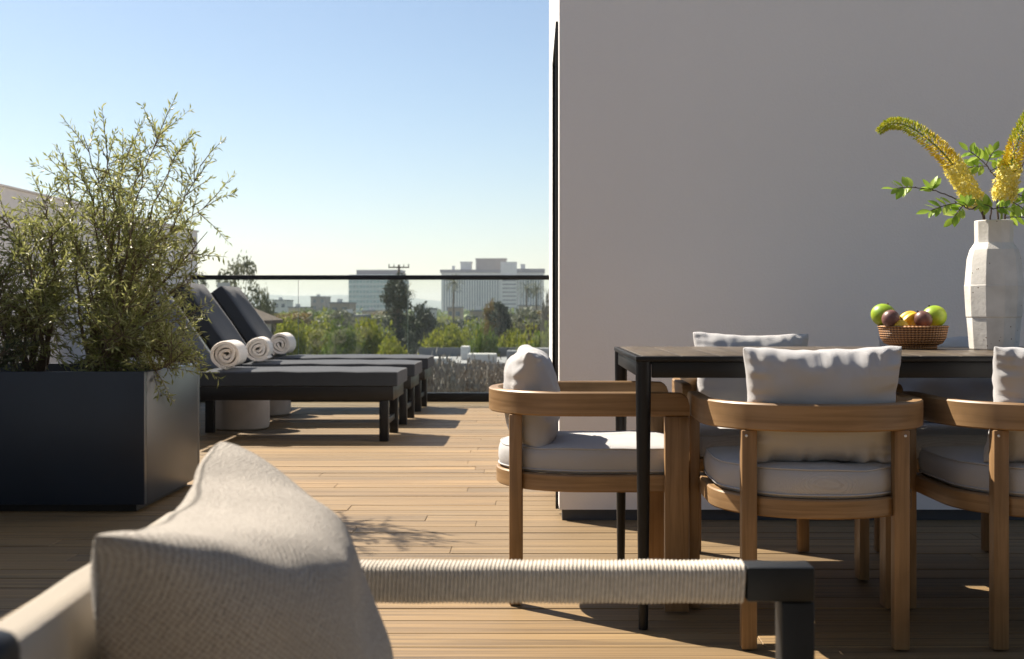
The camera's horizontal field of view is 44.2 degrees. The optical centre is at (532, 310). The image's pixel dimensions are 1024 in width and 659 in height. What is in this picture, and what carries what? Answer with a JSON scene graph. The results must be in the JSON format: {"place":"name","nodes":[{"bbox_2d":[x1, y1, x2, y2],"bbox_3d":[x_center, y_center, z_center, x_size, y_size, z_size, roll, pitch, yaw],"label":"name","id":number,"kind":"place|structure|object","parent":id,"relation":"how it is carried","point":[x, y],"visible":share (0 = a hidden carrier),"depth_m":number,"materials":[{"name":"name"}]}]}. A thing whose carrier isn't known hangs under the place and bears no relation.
{"place":"outdoors","nodes":[
{"label":"outdoors","id":0,"kind":"place"},
{"bbox_2d":[198,283,282,351],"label":"tiled house","id":1,"kind":"structure","parent":0,"point":[268,319],"depth_m":43.54,"materials":[{"name":"brown tile"}]},
{"bbox_2d":[0,0,548,305],"label":"sky","id":2,"kind":"structure","parent":0,"point":[359,134],"materials":[{"name":"blue"}]},
{"bbox_2d":[273,297,293,314],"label":"building","id":3,"kind":"structure","parent":0,"point":[281,305],"depth_m":500.00,"materials":[{"name":"white concrete"}]},
{"bbox_2d":[310,294,330,311],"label":"building","id":4,"kind":"structure","parent":0,"point":[318,301],"depth_m":620.00,"materials":[{"name":"white concrete"}]},
{"bbox_2d":[329,299,356,313],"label":"building","id":5,"kind":"structure","parent":0,"point":[339,304],"depth_m":380.00,"materials":[{"name":"grey concrete"}]},
{"bbox_2d":[248,295,440,309],"bbox_3d":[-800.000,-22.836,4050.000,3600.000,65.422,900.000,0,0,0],"label":"hills","id":6,"kind":"structure","parent":0,"point":[304,301],"depth_m":4102.84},
{"bbox_2d":[349,270,408,312],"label":"office tower","id":7,"kind":"structure","parent":0,"point":[364,294],"depth_m":898.71,"materials":[{"name":"teal glass"}]},
{"bbox_2d":[349,300,382,302],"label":"window","id":8,"kind":"structure","parent":7,"relation":"in","point":[358,301],"depth_m":898.51,"materials":[{"name":"teal glass"}]},
{"bbox_2d":[349,295,383,297],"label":"window","id":9,"kind":"structure","parent":7,"relation":"in","point":[350,296],"depth_m":898.73,"materials":[{"name":"teal glass"}]},
{"bbox_2d":[349,290,384,292],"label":"window","id":10,"kind":"structure","parent":7,"relation":"in","point":[350,291],"depth_m":898.51,"materials":[{"name":"teal glass"}]},
{"bbox_2d":[356,305,394,307],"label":"window","id":11,"kind":"structure","parent":7,"relation":"in","point":[357,306],"depth_m":898.07,"materials":[{"name":"teal glass"}]},
{"bbox_2d":[349,285,408,288],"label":"window","id":12,"kind":"structure","parent":7,"relation":"in","point":[350,286],"depth_m":898.51,"materials":[{"name":"teal glass"}]},
{"bbox_2d":[349,280,408,283],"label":"window","id":13,"kind":"structure","parent":7,"relation":"in","point":[350,281],"depth_m":898.51,"materials":[{"name":"teal glass"}]},
{"bbox_2d":[413,304,437,320],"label":"building","id":14,"kind":"structure","parent":0,"point":[433,310],"depth_m":300.62,"materials":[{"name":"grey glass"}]},
{"bbox_2d":[447,304,463,319],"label":"building","id":15,"kind":"structure","parent":0,"point":[458,311],"depth_m":420.00,"materials":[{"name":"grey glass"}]},
{"bbox_2d":[469,306,484,321],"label":"building","id":16,"kind":"structure","parent":0,"point":[478,313],"depth_m":330.00,"materials":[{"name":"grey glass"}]},
{"bbox_2d":[518,302,540,320],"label":"building","id":17,"kind":"structure","parent":0,"point":[529,305],"depth_m":420.00,"materials":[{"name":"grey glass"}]},
{"label":"ground","id":18,"kind":"structure","parent":0,"visible":0},
{"bbox_2d":[216,249,275,315],"bbox_3d":[-14.520,3.424,62.170,3.468,12.939,3.012,0,0,41],"label":"gum tree","id":19,"kind":"object","parent":18,"relation":"on","point":[242,267],"visible":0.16,"depth_m":62.07,"materials":[{"name":"green plant"}]},
{"bbox_2d":[261,284,276,335],"bbox_3d":[-12.603,4.252,59.947,1.039,11.278,0.902,0,0,28],"label":"gum tree","id":20,"kind":"object","parent":18,"relation":"on","point":[266,302],"visible":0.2,"depth_m":59.90,"materials":[{"name":"green plant"}]},
{"bbox_2d":[274,311,312,355],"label":"broadleaf tree","id":21,"kind":"object","parent":18,"relation":"on","point":[302,339],"visible":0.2,"depth_m":94.32,"materials":[{"name":"green plant"}]},
{"bbox_2d":[272,311,321,330],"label":"city tree","id":22,"kind":"object","parent":18,"relation":"on","point":[304,315],"visible":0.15,"depth_m":211.26,"materials":[{"name":"green plant"}]},
{"bbox_2d":[287,304,313,313],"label":"building","id":23,"kind":"structure","parent":18,"relation":"on","point":[292,308],"depth_m":430.00,"materials":[{"name":"white concrete"}]},
{"bbox_2d":[299,308,330,329],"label":"city tree","id":24,"kind":"object","parent":18,"relation":"on","point":[312,316],"visible":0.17,"depth_m":299.03,"materials":[{"name":"green plant"}]},
{"bbox_2d":[301,306,337,354],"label":"broadleaf tree","id":25,"kind":"object","parent":18,"relation":"on","point":[313,334],"visible":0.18,"depth_m":104.34,"materials":[{"name":"green plant"}]},
{"bbox_2d":[316,307,336,315],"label":"city tree","id":26,"kind":"object","parent":18,"relation":"on","point":[331,311],"visible":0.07,"depth_m":357.09,"materials":[{"name":"green plant"}]},
{"bbox_2d":[313,308,366,344],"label":"city tree","id":27,"kind":"object","parent":18,"relation":"on","point":[337,314],"visible":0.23,"depth_m":193.83,"materials":[{"name":"green plant"}]},
{"bbox_2d":[319,315,371,354],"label":"broadleaf tree","id":28,"kind":"object","parent":18,"relation":"on","point":[343,341],"visible":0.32,"depth_m":89.28,"materials":[{"name":"green plant"}]},
{"bbox_2d":[346,309,372,329],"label":"building","id":29,"kind":"structure","parent":18,"relation":"on","point":[359,315],"depth_m":233.00,"materials":[{"name":"white glass"}]},
{"bbox_2d":[349,315,382,353],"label":"broadleaf tree","id":30,"kind":"object","parent":18,"relation":"on","point":[372,334],"visible":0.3,"depth_m":91.13,"materials":[{"name":"green plant"}]},
{"bbox_2d":[361,307,382,313],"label":"building","id":31,"kind":"structure","parent":18,"relation":"on","point":[370,310],"depth_m":420.00,"materials":[{"name":"white concrete"}]},
{"bbox_2d":[368,315,393,334],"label":"city tree","id":32,"kind":"object","parent":18,"relation":"on","point":[379,318],"visible":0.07,"depth_m":234.18,"materials":[{"name":"green plant"}]},
{"bbox_2d":[376,320,408,354],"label":"broadleaf tree","id":33,"kind":"object","parent":18,"relation":"on","point":[386,347],"visible":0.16,"depth_m":87.67,"materials":[{"name":"green plant"}]},
{"bbox_2d":[379,272,414,353],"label":"conifer","id":34,"kind":"object","parent":18,"relation":"on","point":[395,289],"visible":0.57,"depth_m":149.24,"materials":[{"name":"green plant"}]},
{"bbox_2d":[272,307,540,321],"bbox_3d":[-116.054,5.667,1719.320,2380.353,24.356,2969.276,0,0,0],"label":"distant woodland","id":35,"kind":"object","parent":18,"relation":"on","point":[465,313],"visible":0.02,"depth_m":622.43,"materials":[{"name":"green plant"}]},
{"bbox_2d":[403,301,444,353],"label":"dark tree","id":36,"kind":"object","parent":18,"relation":"on","point":[423,324],"visible":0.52,"depth_m":143.84,"materials":[{"name":"green plant"}]},
{"bbox_2d":[417,351,441,391],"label":"bare shrub","id":37,"kind":"object","parent":18,"relation":"on","point":[429,385],"visible":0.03,"depth_m":38.85,"materials":[{"name":"grey plant"}]},
{"bbox_2d":[429,359,449,386],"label":"bare shrub","id":38,"kind":"object","parent":18,"relation":"on","point":[436,365],"depth_m":40.31,"materials":[{"name":"grey plant"}]},
{"bbox_2d":[418,317,467,353],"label":"broadleaf tree","id":39,"kind":"object","parent":18,"relation":"on","point":[451,337],"visible":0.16,"depth_m":84.73,"materials":[{"name":"green plant"}]},
{"bbox_2d":[406,321,482,349],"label":"city tree","id":40,"kind":"object","parent":18,"relation":"on","point":[459,325],"visible":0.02,"depth_m":172.86,"materials":[{"name":"green plant"}]},
{"bbox_2d":[437,313,460,325],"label":"city tree","id":41,"kind":"object","parent":18,"relation":"on","point":[441,319],"visible":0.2,"depth_m":391.03,"materials":[{"name":"green plant"}]},
{"bbox_2d":[431,353,467,391],"bbox_3d":[-2.507,5.524,38.169,1.948,8.705,1.794,0,0,-20],"label":"bare shrub","id":42,"kind":"object","parent":18,"relation":"on","point":[449,379],"visible":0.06,"depth_m":38.04,"materials":[{"name":"grey plant"}]},
{"bbox_2d":[434,349,464,383],"bbox_3d":[-3.353,5.571,45.455,2.639,8.610,2.865,0,0,26],"label":"bare shrub","id":43,"kind":"object","parent":18,"relation":"on","point":[442,364],"visible":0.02,"depth_m":45.40,"materials":[{"name":"grey plant"}]},
{"bbox_2d":[444,273,464,318],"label":"palm tree","id":44,"kind":"object","parent":18,"relation":"on","point":[454,286],"visible":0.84,"depth_m":329.77,"materials":[{"name":"green plant"}]},
{"bbox_2d":[445,315,478,328],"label":"city tree","id":45,"kind":"object","parent":18,"relation":"on","point":[461,320],"visible":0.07,"depth_m":257.17,"materials":[{"name":"green plant"}]},
{"bbox_2d":[451,358,478,387],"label":"bare shrub","id":46,"kind":"object","parent":18,"relation":"on","point":[462,372],"depth_m":42.73,"materials":[{"name":"grey plant"}]},
{"bbox_2d":[459,315,480,345],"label":"broadleaf tree","id":47,"kind":"object","parent":18,"relation":"on","point":[466,335],"visible":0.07,"depth_m":91.47,"materials":[{"name":"green plant"}]},
{"bbox_2d":[456,351,491,391],"bbox_3d":[-1.950,5.529,39.168,2.577,8.694,2.374,0,0,-3],"label":"bare shrub","id":48,"kind":"object","parent":18,"relation":"on","point":[472,385],"visible":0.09,"depth_m":38.96,"materials":[{"name":"grey plant"}]},
{"bbox_2d":[465,321,500,355],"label":"broadleaf tree","id":49,"kind":"object","parent":18,"relation":"on","point":[480,344],"visible":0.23,"depth_m":79.39,"materials":[{"name":"green plant"}]},
{"bbox_2d":[419,346,548,374],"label":"flat roof building","id":50,"kind":"structure","parent":18,"relation":"on","point":[463,352],"depth_m":74.00,"materials":[{"name":"white concrete"}]},
{"bbox_2d":[471,353,501,387],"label":"bare shrub","id":51,"kind":"object","parent":18,"relation":"on","point":[485,368],"visible":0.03,"depth_m":47.00,"materials":[{"name":"grey plant"}]},
{"bbox_2d":[480,298,498,341],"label":"rusty tree","id":52,"kind":"object","parent":18,"relation":"on","point":[487,311],"visible":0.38,"depth_m":133.53,"materials":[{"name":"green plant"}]},
{"bbox_2d":[440,258,544,315],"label":"hotel block","id":53,"kind":"structure","parent":18,"relation":"on","point":[472,294],"depth_m":999.88,"materials":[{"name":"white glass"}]},
{"bbox_2d":[483,356,502,390],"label":"bare shrub","id":54,"kind":"object","parent":18,"relation":"on","point":[494,365],"visible":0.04,"depth_m":43.26,"materials":[{"name":"grey plant"}]},
{"bbox_2d":[472,308,513,330],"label":"city tree","id":55,"kind":"object","parent":18,"relation":"on","point":[510,314],"visible":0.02,"depth_m":201.61,"materials":[{"name":"green plant"}]},
{"bbox_2d":[488,301,515,342],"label":"cypress","id":56,"kind":"object","parent":18,"relation":"on","point":[504,319],"visible":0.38,"depth_m":129.63,"materials":[{"name":"green plant"}]},
{"bbox_2d":[493,353,514,384],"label":"bare shrub","id":57,"kind":"object","parent":18,"relation":"on","point":[503,366],"visible":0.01,"depth_m":42.88,"materials":[{"name":"grey plant"}]},
{"bbox_2d":[497,324,523,346],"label":"broadleaf tree","id":58,"kind":"object","parent":18,"relation":"on","point":[509,342],"visible":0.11,"depth_m":83.91,"materials":[{"name":"green plant"}]},
{"bbox_2d":[492,306,547,344],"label":"city tree","id":59,"kind":"object","parent":18,"relation":"on","point":[517,318],"visible":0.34,"depth_m":172.23,"materials":[{"name":"green plant"}]},
{"bbox_2d":[516,281,536,308],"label":"palm tree","id":60,"kind":"object","parent":18,"relation":"on","point":[527,288],"visible":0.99,"depth_m":339.81,"materials":[{"name":"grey plant"}]},
{"bbox_2d":[515,316,545,349],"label":"broadleaf tree","id":61,"kind":"object","parent":18,"relation":"on","point":[524,337],"visible":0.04,"depth_m":78.18,"materials":[{"name":"green plant"}]},
{"bbox_2d":[528,281,546,319],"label":"palm tree","id":62,"kind":"object","parent":18,"relation":"on","point":[536,288],"visible":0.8,"depth_m":344.78,"materials":[{"name":"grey plant"}]},
{"bbox_2d":[531,314,548,347],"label":"broadleaf tree","id":63,"kind":"object","parent":18,"relation":"on","point":[546,342],"visible":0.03,"depth_m":75.64,"materials":[{"name":"green plant"}]},
{"bbox_2d":[539,290,548,340],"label":"dark tree","id":64,"kind":"object","parent":18,"relation":"on","point":[545,311],"visible":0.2,"depth_m":119.72,"materials":[{"name":"green plant"}]},
{"bbox_2d":[549,0,1023,519],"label":"building","id":65,"kind":"structure","parent":18,"relation":"on","point":[730,167],"depth_m":5.25,"materials":[{"name":"paint"}]},
{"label":"deck subfloor","id":66,"kind":"structure","parent":65,"relation":"on","visible":0},
{"bbox_2d":[0,402,1023,658],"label":"deck","id":67,"kind":"structure","parent":66,"relation":"on","point":[424,484],"depth_m":4.62,"materials":[{"name":"brown wood"}]},
{"bbox_2d":[0,184,198,362],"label":"boundary wall","id":68,"kind":"structure","parent":67,"relation":"on","point":[7,192],"depth_m":8.80,"materials":[{"name":"white paint"}]},
{"bbox_2d":[0,363,199,510],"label":"planter box","id":69,"kind":"object","parent":67,"relation":"on","point":[72,440],"visible":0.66,"depth_m":5.44,"materials":[{"name":"black metal"}]},
{"bbox_2d":[0,318,44,370],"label":"herb","id":70,"kind":"object","parent":69,"relation":"on","point":[5,361],"visible":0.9,"depth_m":5.57,"materials":[{"name":"green plant"}]},
{"bbox_2d":[0,169,98,370],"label":"olive shrub","id":71,"kind":"object","parent":69,"relation":"on","point":[31,321],"visible":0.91,"depth_m":5.68,"materials":[{"name":"green plant"}]},
{"bbox_2d":[24,92,237,405],"bbox_3d":[-1.854,-0.286,5.819,0.998,1.453,0.962,0,0,0],"label":"olive shrub","id":72,"kind":"object","parent":69,"relation":"on","point":[114,332],"visible":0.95,"depth_m":5.73,"materials":[{"name":"green plant"}]},
{"bbox_2d":[215,400,269,430],"bbox_3d":[-2.160,0.675,9.340,0.424,0.400,0.424,0,0,0],"label":"drum table","id":73,"kind":"object","parent":67,"relation":"on","point":[238,415],"visible":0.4,"depth_m":9.15,"materials":[{"name":"concrete"}]},
{"bbox_2d":[126,279,406,441],"bbox_3d":[-1.907,0.331,8.730,2.017,1.089,0.665,0,0,0],"label":"sun lounger","id":74,"kind":"object","parent":67,"relation":"on","point":[383,385],"visible":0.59,"depth_m":8.40,"materials":[{"name":"black fabric"}]},
{"bbox_2d":[210,340,246,369],"bbox_3d":[-2.082,0.300,8.664,0.197,0.189,0.392,20,-1,-4],"label":"rolled towel","id":75,"kind":"object","parent":74,"relation":"on","point":[228,354],"visible":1,"depth_m":8.49,"materials":[{"name":"white fabric"}]},
{"bbox_2d":[270,400,290,415],"bbox_3d":[-2.240,0.675,10.580,0.424,0.400,0.424,0,0,0],"label":"drum table","id":76,"kind":"object","parent":67,"relation":"on","point":[280,407],"visible":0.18,"depth_m":10.44,"materials":[{"name":"concrete"}]},
{"bbox_2d":[169,283,421,424],"bbox_3d":[-1.907,0.331,9.960,2.017,1.089,0.665,0,0,0],"label":"sun lounger","id":77,"kind":"object","parent":67,"relation":"on","point":[219,327],"visible":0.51,"depth_m":9.69,"materials":[{"name":"black fabric"}]},
{"bbox_2d":[246,337,272,361],"bbox_3d":[-2.138,0.310,9.893,0.193,0.192,0.392,-30,4,-6],"label":"rolled towel","id":78,"kind":"object","parent":77,"relation":"on","point":[263,352],"visible":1,"depth_m":9.72,"materials":[{"name":"white fabric"}]},
{"bbox_2d":[211,286,433,411],"bbox_3d":[-1.907,0.331,11.190,2.017,1.089,0.665,0,0,0],"label":"sun lounger","id":79,"kind":"object","parent":67,"relation":"on","point":[241,313],"visible":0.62,"depth_m":10.89,"materials":[{"name":"black fabric"}]},
{"bbox_2d":[270,332,295,354],"bbox_3d":[-2.204,0.299,11.124,0.198,0.189,0.391,-40,1,-2],"label":"rolled towel","id":80,"kind":"object","parent":79,"relation":"on","point":[284,343],"visible":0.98,"depth_m":10.95,"materials":[{"name":"white fabric"}]},
{"bbox_2d":[190,275,548,401],"bbox_3d":[1.361,0.268,12.100,9.277,1.210,0.080,0,0,0],"label":"glass railing","id":81,"kind":"object","parent":67,"relation":"on","point":[457,396],"visible":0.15,"depth_m":12.07,"materials":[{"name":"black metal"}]},
{"bbox_2d":[0,511,814,658],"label":"lounge armchair","id":82,"kind":"object","parent":67,"relation":"on","point":[57,621],"visible":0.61,"depth_m":1.36,"materials":[{"name":"beige fabric"}]},
{"bbox_2d":[90,442,393,658],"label":"throw pillow","id":83,"kind":"object","parent":82,"relation":"on","point":[239,552],"visible":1,"depth_m":0.97,"materials":[{"name":"fabric"}]},
{"bbox_2d":[489,381,689,611],"bbox_3d":[0.160,0.554,3.940,0.590,0.634,0.604,0,0,0],"label":"dining chair","id":84,"kind":"object","parent":67,"relation":"on","point":[575,461],"visible":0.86,"depth_m":3.68,"materials":[{"name":"brown wood"}]},
{"bbox_2d":[503,345,559,447],"bbox_3d":[-0.001,0.274,3.940,0.182,0.318,0.411,-6,2,0],"label":"back cushion","id":85,"kind":"object","parent":84,"relation":"on","point":[528,368],"visible":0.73,"depth_m":3.75,"materials":[{"name":"grey fabric"}]},
{"bbox_2d":[672,378,868,579],"bbox_3d":[0.785,0.554,4.355,0.604,0.634,0.590,0,0,0],"label":"dining chair","id":86,"kind":"object","parent":67,"relation":"on","point":[712,436],"visible":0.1,"depth_m":4.08,"materials":[{"name":"brown wood"}]},
{"bbox_2d":[693,332,808,422],"bbox_3d":[0.785,0.243,4.522,0.415,0.330,0.161,1,-9,0],"label":"back cushion","id":87,"kind":"object","parent":86,"relation":"on","point":[732,389],"visible":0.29,"depth_m":4.48,"materials":[{"name":"grey fabric"}]},
{"bbox_2d":[687,391,922,649],"bbox_3d":[0.757,0.554,3.460,0.604,0.634,0.590,0,0,1],"label":"dining chair","id":88,"kind":"object","parent":67,"relation":"on","point":[744,484],"visible":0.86,"depth_m":3.23,"materials":[{"name":"brown wood"}]},
{"bbox_2d":[743,346,901,463],"bbox_3d":[0.754,0.250,3.293,0.410,0.315,0.162,0,10,1],"label":"back cushion","id":89,"kind":"object","parent":88,"relation":"on","point":[868,375],"visible":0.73,"depth_m":3.24,"materials":[{"name":"grey fabric"}]},
{"bbox_2d":[614,347,1023,629],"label":"dining table","id":90,"kind":"object","parent":67,"relation":"on","point":[644,365],"visible":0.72,"depth_m":3.45,"materials":[{"name":"black metal"}]},
{"bbox_2d":[877,325,948,348],"bbox_3d":[1.232,0.086,4.080,0.224,0.075,0.224,0,0,0],"label":"fruit basket","id":91,"kind":"object","parent":90,"relation":"on","point":[918,337],"visible":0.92,"depth_m":4.00,"materials":[{"name":"wicker"}]},
{"bbox_2d":[871,303,893,325],"bbox_3d":[1.143,0.013,4.100,0.082,0.079,0.082,17,5,-22],"label":"green apple","id":92,"kind":"object","parent":91,"relation":"in","point":[878,311],"visible":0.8,"depth_m":4.08,"materials":[{"name":"green plant"}]},
{"bbox_2d":[882,310,899,325],"bbox_3d":[1.147,0.027,4.035,0.056,0.057,0.056,28,9,-20],"label":"purple fruit","id":93,"kind":"object","parent":91,"relation":"in","point":[890,317],"visible":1,"depth_m":4.01,"materials":[{"name":"purple food"}]},
{"bbox_2d":[894,318,908,325],"bbox_3d":[1.177,0.053,4.025,0.054,0.057,0.054,7,2,-23],"label":"orange","id":94,"kind":"object","parent":91,"relation":"in","point":[901,322],"visible":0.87,"depth_m":4.01,"materials":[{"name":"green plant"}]},
{"bbox_2d":[900,311,915,325],"bbox_3d":[1.219,0.041,4.076,0.063,0.079,0.065,39,14,-18],"label":"star fruit","id":95,"kind":"object","parent":91,"relation":"in","point":[908,317],"visible":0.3,"depth_m":4.05,"materials":[{"name":"yellow food"}]},
{"bbox_2d":[914,310,931,325],"bbox_3d":[1.250,0.027,4.035,0.056,0.063,0.056,-28,-10,-20],"label":"purple fruit","id":96,"kind":"object","parent":91,"relation":"in","point":[922,318],"visible":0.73,"depth_m":4.01,"materials":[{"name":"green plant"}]},
{"bbox_2d":[924,305,946,325],"bbox_3d":[1.306,0.019,4.100,0.082,0.079,0.082,-20,-7,-22],"label":"green apple","id":97,"kind":"object","parent":91,"relation":"in","point":[938,315],"visible":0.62,"depth_m":4.07,"materials":[{"name":"green plant"}]},
{"bbox_2d":[964,219,1023,349],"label":"vase","id":98,"kind":"object","parent":90,"relation":"on","point":[994,288],"visible":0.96,"depth_m":3.92,"materials":[{"name":"white ceramic"}]},
{"bbox_2d":[875,116,984,209],"bbox_3d":[1.254,-0.315,3.944,0.377,0.580,0.104,0,0,0],"label":"flower stem","id":99,"kind":"object","parent":98,"relation":"in","point":[957,175],"visible":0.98,"depth_m":3.92,"materials":[{"name":"yellow plant"}]},
{"bbox_2d":[881,176,985,219],"bbox_3d":[1.268,-0.235,3.904,0.396,0.360,0.058,0,0,-17],"label":"leafy branch","id":100,"kind":"object","parent":98,"relation":"in","point":[935,182],"visible":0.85,"depth_m":3.87,"materials":[{"name":"green plant"}]},
{"bbox_2d":[916,194,984,226],"bbox_3d":[1.324,-0.207,3.889,0.316,0.302,0.064,0,0,-27],"label":"leafy branch","id":101,"kind":"object","parent":98,"relation":"in","point":[962,201],"visible":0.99,"depth_m":3.86,"materials":[{"name":"green plant"}]},
{"bbox_2d":[959,141,1013,218],"bbox_3d":[1.426,-0.292,3.958,0.217,0.476,0.062,0,0,0],"label":"leafy branch","id":102,"kind":"object","parent":98,"relation":"in","point":[981,154],"visible":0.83,"depth_m":3.94,"materials":[{"name":"green plant"}]},
{"bbox_2d":[973,194,1013,219],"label":"leafy branch","id":103,"kind":"object","parent":98,"relation":"in","point":[985,204],"visible":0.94,"depth_m":3.90,"materials":[{"name":"green plant"}]},
{"bbox_2d":[991,111,1023,218],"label":"flower stem","id":104,"kind":"object","parent":98,"relation":"in","point":[1008,182],"visible":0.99,"depth_m":3.92,"materials":[{"name":"yellow plant"}]},
{"bbox_2d":[997,159,1023,225],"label":"leafy branch","id":105,"kind":"object","parent":98,"relation":"in","point":[1018,211],"visible":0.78,"depth_m":3.95,"materials":[{"name":"green plant"}]},
{"bbox_2d":[874,384,988,551],"bbox_3d":[1.460,0.554,4.355,0.604,0.634,0.590,0,0,-1],"label":"dining chair","id":106,"kind":"object","parent":67,"relation":"on","point":[931,434],"visible":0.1,"depth_m":4.10,"materials":[{"name":"brown wood"}]},
{"bbox_2d":[879,336,993,401],"bbox_3d":[1.457,0.244,4.522,0.410,0.311,0.171,-1,-9,-1],"label":"back cushion","id":107,"kind":"object","parent":106,"relation":"on","point":[977,389],"visible":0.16,"depth_m":4.45,"materials":[{"name":"grey fabric"}]},
{"bbox_2d":[902,391,1023,649],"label":"dining chair","id":108,"kind":"object","parent":67,"relation":"on","point":[967,477],"visible":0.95,"depth_m":3.29,"materials":[{"name":"brown wood"}]},
{"bbox_2d":[983,346,1023,462],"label":"back cushion","id":109,"kind":"object","parent":108,"relation":"on","point":[1008,375],"visible":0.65,"depth_m":3.25,"materials":[{"name":"grey fabric"}]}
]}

